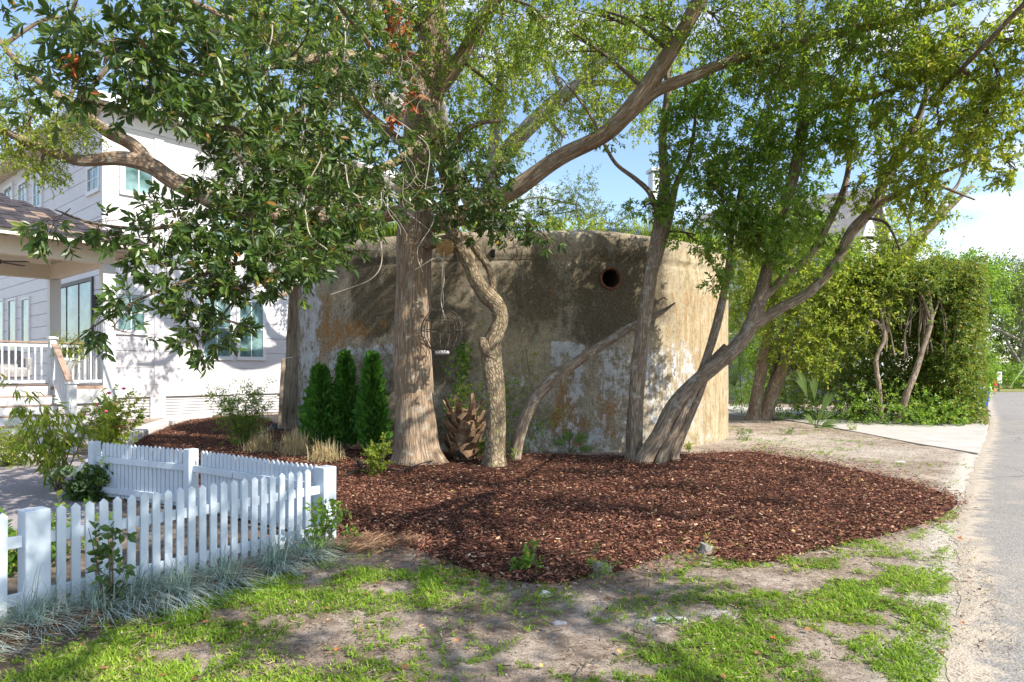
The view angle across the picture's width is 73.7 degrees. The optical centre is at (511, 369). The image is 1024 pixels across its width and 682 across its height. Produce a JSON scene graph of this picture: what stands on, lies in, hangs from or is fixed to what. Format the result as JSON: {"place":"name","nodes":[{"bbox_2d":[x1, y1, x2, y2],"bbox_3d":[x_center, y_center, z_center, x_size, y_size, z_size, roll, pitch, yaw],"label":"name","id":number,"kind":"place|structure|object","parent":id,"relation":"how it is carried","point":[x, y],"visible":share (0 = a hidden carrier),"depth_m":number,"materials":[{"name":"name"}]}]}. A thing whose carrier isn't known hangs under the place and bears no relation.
{"place":"outdoors","nodes":[
{"label":"outdoors","id":0,"kind":"place"},
{"bbox_2d":[0,455,112,551],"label":"gravel path","id":1,"kind":"structure","parent":0,"point":[21,486],"depth_m":9.89,"materials":[{"name":"grey gravel"}]},
{"bbox_2d":[0,373,117,490],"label":"peach sapling","id":2,"kind":"object","parent":1,"relation":"on","point":[52,439],"visible":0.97,"depth_m":9.94,"materials":[{"name":"green plant"}]},
{"bbox_2d":[0,371,1012,681],"bbox_3d":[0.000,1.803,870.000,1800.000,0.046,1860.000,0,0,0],"label":"ground","id":3,"kind":"structure","parent":0,"point":[578,631],"depth_m":5.05,"materials":[{"name":"beige soil"}]},
{"bbox_2d":[0,418,37,468],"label":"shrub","id":4,"kind":"object","parent":3,"relation":"on","point":[5,451],"visible":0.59,"depth_m":12.54,"materials":[{"name":"green plant"}]},
{"bbox_2d":[0,591,65,658],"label":"blue fescue","id":5,"kind":"object","parent":3,"relation":"on","point":[5,623],"visible":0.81,"depth_m":4.45,"materials":[{"name":"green plant"}]},
{"bbox_2d":[0,563,109,645],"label":"blue fescue","id":6,"kind":"object","parent":3,"relation":"on","point":[42,613],"visible":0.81,"depth_m":4.71,"materials":[{"name":"green plant"}]},
{"bbox_2d":[0,489,112,574],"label":"garden plants","id":7,"kind":"object","parent":3,"relation":"on","point":[12,557],"visible":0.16,"depth_m":6.26,"materials":[{"name":"green plant"}]},
{"bbox_2d":[0,193,151,455],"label":"porch","id":8,"kind":"object","parent":3,"relation":"on","point":[60,384],"visible":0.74,"depth_m":16.42,"materials":[{"name":"white paint"}]},
{"bbox_2d":[0,259,29,265],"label":"ceiling fan","id":9,"kind":"object","parent":8,"relation":"hanging from","point":[4,262],"visible":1,"depth_m":17.64,"materials":[{"name":"brown metal"}]},
{"bbox_2d":[0,350,31,378],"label":"outdoor sofa","id":10,"kind":"object","parent":8,"relation":"on","point":[5,363],"visible":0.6,"depth_m":17.24,"materials":[{"name":"white fabric"}]},
{"bbox_2d":[43,330,91,379],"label":"potted plant","id":11,"kind":"object","parent":8,"relation":"on","point":[71,362],"visible":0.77,"depth_m":16.35,"materials":[{"name":"green plant"}]},
{"bbox_2d":[43,455,112,501],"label":"hydrangea","id":12,"kind":"object","parent":3,"relation":"on","point":[80,487],"visible":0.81,"depth_m":9.25,"materials":[{"name":"green plant"}]},
{"bbox_2d":[46,565,172,631],"bbox_3d":[-2.968,1.571,5.076,1.093,0.417,1.094,0,0,0],"label":"blue fescue","id":13,"kind":"object","parent":3,"relation":"on","point":[99,604],"visible":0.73,"depth_m":4.94,"materials":[{"name":"green plant"}]},
{"bbox_2d":[85,521,136,612],"bbox_3d":[-2.917,1.465,4.989,0.386,0.761,0.294,0,0,-13],"label":"rose stem","id":14,"kind":"object","parent":3,"relation":"on","point":[103,551],"visible":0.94,"depth_m":4.96,"materials":[{"name":"green plant"}]},
{"bbox_2d":[82,554,206,623],"bbox_3d":[-2.839,1.598,5.243,1.122,0.364,1.133,0,0,0],"label":"blue fescue","id":15,"kind":"object","parent":3,"relation":"on","point":[148,585],"visible":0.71,"depth_m":5.18,"materials":[{"name":"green plant"}]},
{"bbox_2d":[88,441,235,515],"bbox_3d":[-4.530,1.410,8.800,2.948,0.840,0.195,0,0,29],"label":"picket fence","id":16,"kind":"object","parent":3,"relation":"on","point":[138,471],"visible":0.79,"depth_m":8.86,"materials":[{"name":"paint"}]},
{"bbox_2d":[233,455,316,530],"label":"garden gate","id":17,"kind":"structure","parent":16,"relation":"attached to","point":[248,469],"depth_m":7.63,"materials":[{"name":"paint"}]},
{"bbox_2d":[0,465,335,618],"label":"picket fence","id":18,"kind":"object","parent":3,"relation":"on","point":[34,538],"visible":0.73,"depth_m":5.65,"materials":[{"name":"paint"}]},
{"bbox_2d":[140,554,239,622],"bbox_3d":[-2.599,1.585,5.339,1.143,0.391,1.102,0,0,15],"label":"blue fescue","id":19,"kind":"object","parent":3,"relation":"on","point":[184,584],"visible":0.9,"depth_m":5.32,"materials":[{"name":"green plant"}]},
{"bbox_2d":[0,90,397,418],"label":"white house","id":20,"kind":"structure","parent":3,"relation":"on","point":[148,372],"depth_m":26.14,"materials":[{"name":"paint"}]},
{"bbox_2d":[0,299,4,349],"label":"window","id":21,"kind":"structure","parent":20,"relation":"in","point":[1,303],"depth_m":32.94,"materials":[{"name":"white paint"}]},
{"bbox_2d":[3,181,13,198],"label":"window","id":22,"kind":"structure","parent":20,"relation":"in","point":[8,190],"depth_m":32.15,"materials":[{"name":"white paint"}]},
{"bbox_2d":[7,297,16,350],"bbox_3d":[-23.385,-2.078,31.924,1.419,2.507,0.090,0,0,41],"label":"window","id":23,"kind":"structure","parent":20,"relation":"in","point":[11,306],"depth_m":31.92,"materials":[{"name":"glass"}]},
{"bbox_2d":[17,178,27,201],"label":"window","id":24,"kind":"structure","parent":20,"relation":"in","point":[22,194],"depth_m":30.75,"materials":[{"name":"white paint"}]},
{"bbox_2d":[20,296,30,351],"bbox_3d":[-21.700,-2.007,30.443,1.309,2.450,0.090,0,0,41],"label":"window","id":25,"kind":"structure","parent":20,"relation":"in","point":[26,304],"depth_m":30.39,"materials":[{"name":"glass"}]},
{"bbox_2d":[32,176,42,207],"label":"window","id":26,"kind":"structure","parent":20,"relation":"in","point":[37,200],"depth_m":29.22,"materials":[{"name":"white paint"}]},
{"bbox_2d":[61,276,93,344],"bbox_3d":[-16.899,-1.620,26.226,4.561,3.519,0.090,0,0,41],"label":"folding door","id":27,"kind":"structure","parent":20,"relation":"in","point":[77,311],"depth_m":25.94,"materials":[{"name":"clear glass"}]},
{"bbox_2d":[85,166,99,196],"bbox_3d":[-15.159,-6.907,24.697,1.375,1.101,0.090,0,0,41],"label":"window","id":28,"kind":"structure","parent":20,"relation":"in","point":[92,174],"depth_m":24.73,"materials":[{"name":"white paint"}]},
{"bbox_2d":[116,289,148,334],"bbox_3d":[-13.729,-2.066,24.611,0.090,1.603,1.173,0,0,41],"label":"window","id":29,"kind":"structure","parent":20,"relation":"in","point":[141,317],"depth_m":24.69,"materials":[{"name":"white paint"}]},
{"bbox_2d":[119,166,156,199],"bbox_3d":[-13.562,-7.005,24.801,0.090,1.490,1.260,0,0,41],"label":"window","id":30,"kind":"structure","parent":20,"relation":"in","point":[129,178],"depth_m":24.66,"materials":[{"name":"glass"}]},
{"bbox_2d":[200,295,233,359],"bbox_3d":[-11.648,-1.667,26.980,0.090,2.562,1.304,0,0,41],"label":"window","id":31,"kind":"structure","parent":20,"relation":"in","point":[220,356],"depth_m":27.13,"materials":[{"name":"glass"}]},
{"bbox_2d":[206,214,248,242],"bbox_3d":[-11.284,-5.889,27.394,0.090,1.890,1.976,0,0,41],"label":"window","id":32,"kind":"structure","parent":20,"relation":"in","point":[207,219],"depth_m":27.15,"materials":[{"name":"white paint"}]},
{"bbox_2d":[236,299,266,359],"bbox_3d":[-10.704,-1.654,28.054,0.090,2.533,1.279,0,0,41],"label":"window","id":33,"kind":"structure","parent":20,"relation":"in","point":[256,347],"depth_m":28.17,"materials":[{"name":"glass"}]},
{"bbox_2d":[0,527,424,646],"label":"pine straw","id":34,"kind":"object","parent":3,"relation":"on","point":[357,547],"visible":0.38,"depth_m":5.85,"materials":[{"name":"beige plant"}]},
{"bbox_2d":[181,539,287,599],"bbox_3d":[-2.424,1.592,5.740,1.218,0.375,1.076,0,0,0],"label":"blue fescue","id":35,"kind":"object","parent":3,"relation":"on","point":[227,572],"visible":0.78,"depth_m":5.68,"materials":[{"name":"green plant"}]},
{"bbox_2d":[235,528,335,584],"bbox_3d":[-2.133,1.592,6.137,1.120,0.376,1.065,0,0,0],"label":"blue fescue","id":36,"kind":"object","parent":3,"relation":"on","point":[282,558],"visible":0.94,"depth_m":6.06,"materials":[{"name":"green plant"}]},
{"bbox_2d":[268,525,363,570],"bbox_3d":[-1.916,1.609,6.475,1.092,0.343,1.196,0,0,0],"label":"blue fescue","id":37,"kind":"object","parent":3,"relation":"on","point":[312,550],"visible":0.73,"depth_m":6.43,"materials":[{"name":"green plant"}]},
{"bbox_2d":[301,497,351,558],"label":"fence weed","id":38,"kind":"object","parent":3,"relation":"on","point":[319,509],"visible":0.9,"depth_m":6.51,"materials":[{"name":"green plant"}]},
{"bbox_2d":[157,0,702,231],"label":"live oak","id":39,"kind":"object","parent":3,"relation":"on","point":[518,137],"visible":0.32,"depth_m":26.45,"materials":[{"name":"green plant"}]},
{"bbox_2d":[0,480,959,681],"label":"lawn grass","id":40,"kind":"structure","parent":3,"relation":"on","point":[185,620],"depth_m":4.68,"materials":[{"name":"green plant"}]},
{"bbox_2d":[2,425,988,681],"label":"pebbles","id":41,"kind":"object","parent":3,"relation":"on","point":[666,577],"visible":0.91,"depth_m":5.24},
{"bbox_2d":[292,230,728,451],"bbox_3d":[0.054,-0.735,21.033,12.725,5.370,12.445,0,0,0],"label":"concrete bunker","id":42,"kind":"object","parent":3,"relation":"on","point":[563,310],"visible":0.56,"depth_m":15.05,"materials":[{"name":"beige concrete"}]},
{"bbox_2d":[442,341,472,430],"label":"ivy vine","id":43,"kind":"object","parent":42,"relation":"attached to","point":[462,354],"visible":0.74,"depth_m":14.80,"materials":[{"name":"green plant"}]},
{"bbox_2d":[293,210,649,233],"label":"roof shrubs","id":44,"kind":"object","parent":42,"relation":"on","point":[601,224],"visible":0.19,"depth_m":17.88,"materials":[{"name":"green plant"}]},
{"bbox_2d":[294,212,724,255],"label":"roof ferns","id":45,"kind":"object","parent":42,"relation":"on","point":[391,229],"visible":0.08,"depth_m":16.19,"materials":[{"name":"green plant"}]},
{"bbox_2d":[513,342,552,450],"bbox_3d":[0.451,0.572,14.650,0.880,2.330,0.445,0,0,0],"label":"wall creeper","id":46,"kind":"object","parent":42,"relation":"attached to","point":[530,390],"depth_m":14.78,"materials":[{"name":"green plant"}]},
{"bbox_2d":[528,235,636,275],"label":"hanging roots","id":47,"kind":"object","parent":42,"relation":"hanging from","point":[585,250],"visible":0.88,"depth_m":14.72,"materials":[{"name":"brown plant"}]},
{"bbox_2d":[0,425,1023,681],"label":"dry thatch","id":48,"kind":"object","parent":3,"relation":"on","point":[256,605],"visible":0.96,"depth_m":4.75,"materials":[{"name":"beige plant"}]},
{"bbox_2d":[79,454,983,681],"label":"fallen leaves","id":49,"kind":"object","parent":3,"relation":"on","point":[723,675],"depth_m":5.28,"materials":[{"name":"brown plant"}]},
{"bbox_2d":[462,163,650,234],"bbox_3d":[1.935,-4.199,34.026,9.937,12.253,4.184,0,0,7],"label":"live oak","id":50,"kind":"object","parent":3,"relation":"on","point":[571,200],"visible":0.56,"depth_m":33.68,"materials":[{"name":"green plant"}]},
{"bbox_2d":[552,620,566,624],"bbox_3d":[0.336,1.800,4.846,0.108,0.045,0.058,0,0,0],"label":"stone","id":51,"kind":"object","parent":3,"relation":"on","point":[557,622],"visible":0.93,"depth_m":4.83,"materials":[{"name":"white stone"}]},
{"bbox_2d":[553,429,593,452],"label":"palm seedling","id":52,"kind":"object","parent":3,"relation":"on","point":[569,435],"visible":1,"depth_m":14.83,"materials":[{"name":"green plant"}]},
{"bbox_2d":[585,541,621,584],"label":"weed","id":53,"kind":"object","parent":3,"relation":"on","point":[604,570],"visible":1,"depth_m":5.76,"materials":[{"name":"green plant"}]},
{"bbox_2d":[574,225,726,252],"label":"neighbour house","id":54,"kind":"structure","parent":3,"relation":"on","point":[614,230],"depth_m":45.31,"materials":[{"name":"paint"}]},
{"bbox_2d":[646,167,658,233],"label":"chimney stack","id":55,"kind":"object","parent":3,"relation":"on","point":[651,175],"visible":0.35,"depth_m":43.78,"materials":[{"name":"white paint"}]},
{"bbox_2d":[733,425,752,439],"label":"weed","id":56,"kind":"object","parent":3,"relation":"on","point":[745,433],"visible":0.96,"depth_m":17.50,"materials":[{"name":"green plant"}]},
{"bbox_2d":[728,241,896,404],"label":"backdrop shrubs","id":57,"kind":"object","parent":3,"relation":"on","point":[730,363],"visible":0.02,"depth_m":35.80,"materials":[{"name":"green plant"}]},
{"bbox_2d":[795,371,838,428],"bbox_3d":[9.212,0.903,20.687,1.477,1.827,0.284,0,0,-4],"label":"young palmetto","id":58,"kind":"object","parent":3,"relation":"on","point":[801,383],"visible":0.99,"depth_m":20.68,"materials":[{"name":"green plant"}]},
{"bbox_2d":[701,171,980,419],"bbox_3d":[11.221,-2.680,23.469,9.262,9.372,6.116,0,0,21],"label":"camphor tree","id":59,"kind":"object","parent":3,"relation":"on","point":[825,299],"visible":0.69,"depth_m":22.84,"materials":[{"name":"green plant"}]},
{"bbox_2d":[728,419,974,475],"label":"sparse grass","id":60,"kind":"structure","parent":3,"relation":"on","point":[829,452],"depth_m":15.59,"materials":[{"name":"green plant"}]},
{"bbox_2d":[922,265,1023,381],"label":"distant woods","id":61,"kind":"object","parent":3,"relation":"on","point":[999,348],"visible":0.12,"depth_m":98.99,"materials":[{"name":"green plant"}]},
{"bbox_2d":[967,337,1004,394],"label":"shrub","id":62,"kind":"object","parent":3,"relation":"on","point":[994,374],"visible":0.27,"depth_m":37.68,"materials":[{"name":"green plant"}]},
{"bbox_2d":[980,255,1023,331],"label":"broadleaf tree","id":63,"kind":"object","parent":3,"relation":"on","point":[1019,322],"visible":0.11,"depth_m":76.67,"materials":[{"name":"green plant"}]},
{"bbox_2d":[995,251,1023,339],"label":"broadleaf tree","id":64,"kind":"object","parent":3,"relation":"on","point":[1006,327],"visible":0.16,"depth_m":91.52,"materials":[{"name":"green plant"}]},
{"bbox_2d":[0,0,1023,370],"label":"sky","id":65,"kind":"structure","parent":0,"point":[996,223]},
{"bbox_2d":[106,415,983,591],"bbox_3d":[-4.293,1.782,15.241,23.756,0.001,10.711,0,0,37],"label":"mulch ground","id":66,"kind":"structure","parent":0,"point":[464,464],"depth_m":9.10,"materials":[{"name":"brown wood"}]},
{"bbox_2d":[77,384,148,446],"bbox_3d":[-8.320,1.184,14.319,1.516,1.834,1.299,0,0,33],"label":"flowering shrub","id":67,"kind":"object","parent":66,"relation":"on","point":[115,423],"visible":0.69,"depth_m":14.20,"materials":[{"name":"green plant"}]},
{"bbox_2d":[76,412,211,472],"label":"garden kerb","id":68,"kind":"structure","parent":66,"relation":"on","point":[148,428],"depth_m":20.32,"materials":[{"name":"concrete"}]},
{"bbox_2d":[193,377,280,445],"bbox_3d":[-6.406,1.042,15.962,1.882,1.823,1.798,0,0,0],"label":"feathery shrub","id":69,"kind":"object","parent":66,"relation":"on","point":[238,418],"visible":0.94,"depth_m":15.87,"materials":[{"name":"green plant"}]},
{"bbox_2d":[237,427,279,452],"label":"dry grass tuft","id":70,"kind":"object","parent":66,"relation":"on","point":[262,443],"visible":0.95,"depth_m":14.78,"materials":[{"name":"plant"}]},
{"bbox_2d":[268,423,291,430],"bbox_3d":[-6.813,1.808,20.153,0.772,0.468,0.484,0,0,0],"label":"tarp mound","id":71,"kind":"object","parent":66,"relation":"on","point":[274,426],"visible":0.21,"depth_m":20.02,"materials":[{"name":"black plastic"}]},
{"bbox_2d":[0,0,567,466],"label":"laurel tree","id":72,"kind":"object","parent":66,"relation":"on","point":[258,246],"visible":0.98,"depth_m":7.63,"materials":[{"name":"green plant"}]},
{"bbox_2d":[61,1,444,318],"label":"hanging vine","id":73,"kind":"object","parent":72,"relation":"hanging from","point":[392,119],"visible":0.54,"depth_m":11.10,"materials":[{"name":"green plant"}]},
{"bbox_2d":[420,252,464,353],"bbox_3d":[-1.278,-1.222,12.550,0.816,1.879,0.814,0,0,0],"label":"wire globe","id":74,"kind":"object","parent":72,"relation":"hanging from","point":[446,351],"visible":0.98,"depth_m":12.54,"materials":[{"name":"brown metal"}]},
{"bbox_2d":[278,286,298,428],"bbox_3d":[-5.466,-0.459,17.114,0.429,4.182,0.726,0,0,36],"label":"tree trunk","id":75,"kind":"object","parent":66,"relation":"on","point":[287,413],"visible":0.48,"depth_m":17.00,"materials":[{"name":"brown wood"}]},
{"bbox_2d":[273,425,320,457],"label":"dry grass tuft","id":76,"kind":"object","parent":66,"relation":"on","point":[296,445],"visible":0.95,"depth_m":14.17,"materials":[{"name":"plant"}]},
{"bbox_2d":[296,361,339,451],"bbox_3d":[-4.217,0.806,15.021,1.007,1.994,1.014,0,0,0],"label":"arborvitae","id":77,"kind":"object","parent":66,"relation":"on","point":[317,397],"visible":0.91,"depth_m":14.81,"materials":[{"name":"green plant"}]},
{"bbox_2d":[299,437,355,462],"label":"dry grass tuft","id":78,"kind":"object","parent":66,"relation":"on","point":[324,455],"visible":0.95,"depth_m":13.18,"materials":[{"name":"plant"}]},
{"bbox_2d":[326,348,359,449],"bbox_3d":[-3.692,0.664,15.111,0.840,2.272,0.869,0,0,0],"label":"arborvitae","id":79,"kind":"object","parent":66,"relation":"on","point":[344,385],"visible":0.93,"depth_m":14.94,"materials":[{"name":"green plant"}]},
{"bbox_2d":[341,523,361,537],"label":"weed","id":80,"kind":"object","parent":66,"relation":"on","point":[347,532],"visible":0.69,"depth_m":7.12,"materials":[{"name":"green plant"}]},
{"bbox_2d":[351,350,393,448],"bbox_3d":[-2.960,0.666,14.591,0.870,2.268,0.932,0,0,0],"label":"arborvitae","id":81,"kind":"object","parent":66,"relation":"on","point":[372,395],"visible":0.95,"depth_m":14.44,"materials":[{"name":"green plant"}]},
{"bbox_2d":[360,431,395,476],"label":"holly bush","id":82,"kind":"object","parent":66,"relation":"on","point":[373,454],"visible":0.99,"depth_m":11.39,"materials":[{"name":"green plant"}]},
{"bbox_2d":[344,457,449,475],"bbox_3d":[-1.872,1.725,12.243,0.644,0.054,2.764,0,0,40],"label":"drip hose","id":83,"kind":"object","parent":66,"relation":"on","point":[393,469],"visible":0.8,"depth_m":11.77,"materials":[{"name":"black plastic"}]},
{"bbox_2d":[440,393,485,459],"bbox_3d":[-0.960,1.128,13.723,0.978,1.344,0.965,0,0,0],"label":"palm stump","id":84,"kind":"object","parent":66,"relation":"on","point":[464,434],"visible":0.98,"depth_m":13.48,"materials":[{"name":"brown plant"}]},
{"bbox_2d":[444,370,511,431],"bbox_3d":[-0.653,0.837,13.880,1.467,1.658,0.227,0,0,0],"label":"flowering creeper","id":85,"kind":"object","parent":84,"relation":"attached to","point":[465,397],"visible":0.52,"depth_m":13.87,"materials":[{"name":"green plant"}]},
{"bbox_2d":[477,437,484,456],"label":"weed","id":86,"kind":"object","parent":66,"relation":"on","point":[482,445],"visible":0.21,"depth_m":13.17,"materials":[{"name":"green plant"}]},
{"bbox_2d":[0,0,985,465],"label":"oak tree","id":87,"kind":"object","parent":66,"relation":"on","point":[416,440],"visible":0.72,"depth_m":11.78,"materials":[{"name":"green plant"}]},
{"bbox_2d":[485,358,528,450],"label":"wall creeper","id":88,"kind":"object","parent":66,"relation":"on","point":[509,400],"depth_m":14.58,"materials":[{"name":"green plant"}]},
{"bbox_2d":[508,557,526,572],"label":"weed","id":89,"kind":"object","parent":66,"relation":"on","point":[518,564],"visible":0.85,"depth_m":5.99,"materials":[{"name":"green plant"}]},
{"bbox_2d":[519,538,542,572],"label":"weed","id":90,"kind":"object","parent":66,"relation":"on","point":[528,558],"visible":0.93,"depth_m":5.96,"materials":[{"name":"green plant"}]},
{"bbox_2d":[523,404,569,451],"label":"wall creeper","id":91,"kind":"object","parent":66,"relation":"on","point":[538,426],"depth_m":14.57,"materials":[{"name":"green plant"}]},
{"bbox_2d":[507,297,674,459],"bbox_3d":[1.620,0.229,13.933,3.561,3.439,0.374,0,0,-8],"label":"leaning tree","id":92,"kind":"object","parent":66,"relation":"on","point":[549,383],"visible":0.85,"depth_m":13.76,"materials":[{"name":"brown plant"}]},
{"bbox_2d":[591,561,611,577],"bbox_3d":[0.786,1.748,5.968,0.201,0.147,0.189,0,0,0],"label":"tree stump","id":93,"kind":"object","parent":66,"relation":"on","point":[597,566],"visible":0.39,"depth_m":5.90,"materials":[{"name":"plant"}]},
{"bbox_2d":[698,542,713,555],"bbox_3d":[1.888,1.750,6.644,0.165,0.142,0.156,0,0,0],"label":"stone","id":94,"kind":"object","parent":66,"relation":"on","point":[703,547],"visible":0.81,"depth_m":6.59,"materials":[{"name":"white stone"}]},
{"bbox_2d":[555,0,1023,463],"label":"wax myrtle","id":95,"kind":"object","parent":66,"relation":"on","point":[663,442],"visible":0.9,"depth_m":12.45,"materials":[{"name":"green plant"}]},
{"bbox_2d":[651,616,685,622],"bbox_3d":[1.136,1.800,4.913,0.262,0.021,0.118,0,0,0],"label":"stone","id":96,"kind":"object","parent":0,"point":[675,621],"visible":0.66,"depth_m":4.90,"materials":[{"name":"white stone"}]},
{"bbox_2d":[698,187,890,402],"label":"neighbour house","id":97,"kind":"structure","parent":0,"point":[848,220],"depth_m":39.78,"materials":[{"name":"grey"}]},
{"bbox_2d":[728,405,988,454],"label":"driveway","id":98,"kind":"structure","parent":0,"point":[967,438],"depth_m":19.87,"materials":[{"name":"concrete"}]},
{"bbox_2d":[728,351,784,413],"bbox_3d":[8.914,0.222,27.033,3.711,3.178,0.896,0,0,0],"label":"palmetto","id":99,"kind":"object","parent":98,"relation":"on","point":[738,359],"visible":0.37,"depth_m":27.20,"materials":[{"name":"green plant"}]},
{"bbox_2d":[728,267,791,412],"bbox_3d":[10.154,-1.494,28.879,3.546,6.804,3.590,0,0,21],"label":"shrub","id":100,"kind":"object","parent":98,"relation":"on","point":[749,368],"visible":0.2,"depth_m":28.99,"materials":[{"name":"green plant"}]},
{"bbox_2d":[775,333,875,415],"bbox_3d":[12.304,0.023,26.514,4.399,3.707,3.216,0,0,0],"label":"viburnum shrub","id":101,"kind":"object","parent":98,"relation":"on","point":[829,387],"visible":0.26,"depth_m":26.28,"materials":[{"name":"green plant"}]},
{"bbox_2d":[774,377,977,426],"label":"undergrowth","id":102,"kind":"object","parent":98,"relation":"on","point":[923,412],"visible":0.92,"depth_m":22.21,"materials":[{"name":"green plant"}]},
{"bbox_2d":[826,250,991,424],"bbox_3d":[14.357,-0.995,24.995,5.271,5.800,9.404,0,0,34],"label":"hedge","id":103,"kind":"object","parent":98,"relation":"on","point":[947,319],"visible":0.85,"depth_m":22.46,"materials":[{"name":"green plant"}]},
{"bbox_2d":[938,392,1023,681],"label":"road","id":104,"kind":"structure","parent":0,"point":[995,487],"depth_m":6.51,"materials":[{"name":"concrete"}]},
{"bbox_2d":[984,386,1023,391],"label":"verge","id":105,"kind":"structure","parent":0,"point":[1002,389],"depth_m":58.23,"materials":[{"name":"green plant"}]},
{"bbox_2d":[923,235,1023,345],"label":"broadleaf tree","id":106,"kind":"object","parent":105,"relation":"on","point":[994,271],"visible":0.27,"depth_m":64.52,"materials":[{"name":"green plant"}]},
{"bbox_2d":[983,248,1023,386],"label":"broadleaf tree","id":107,"kind":"object","parent":105,"relation":"on","point":[1018,293],"visible":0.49,"depth_m":69.66,"materials":[{"name":"green plant"}]},
{"bbox_2d":[987,356,1023,388],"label":"hedgerow","id":108,"kind":"object","parent":105,"relation":"on","point":[1007,376],"visible":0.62,"depth_m":63.85,"materials":[{"name":"green plant"}]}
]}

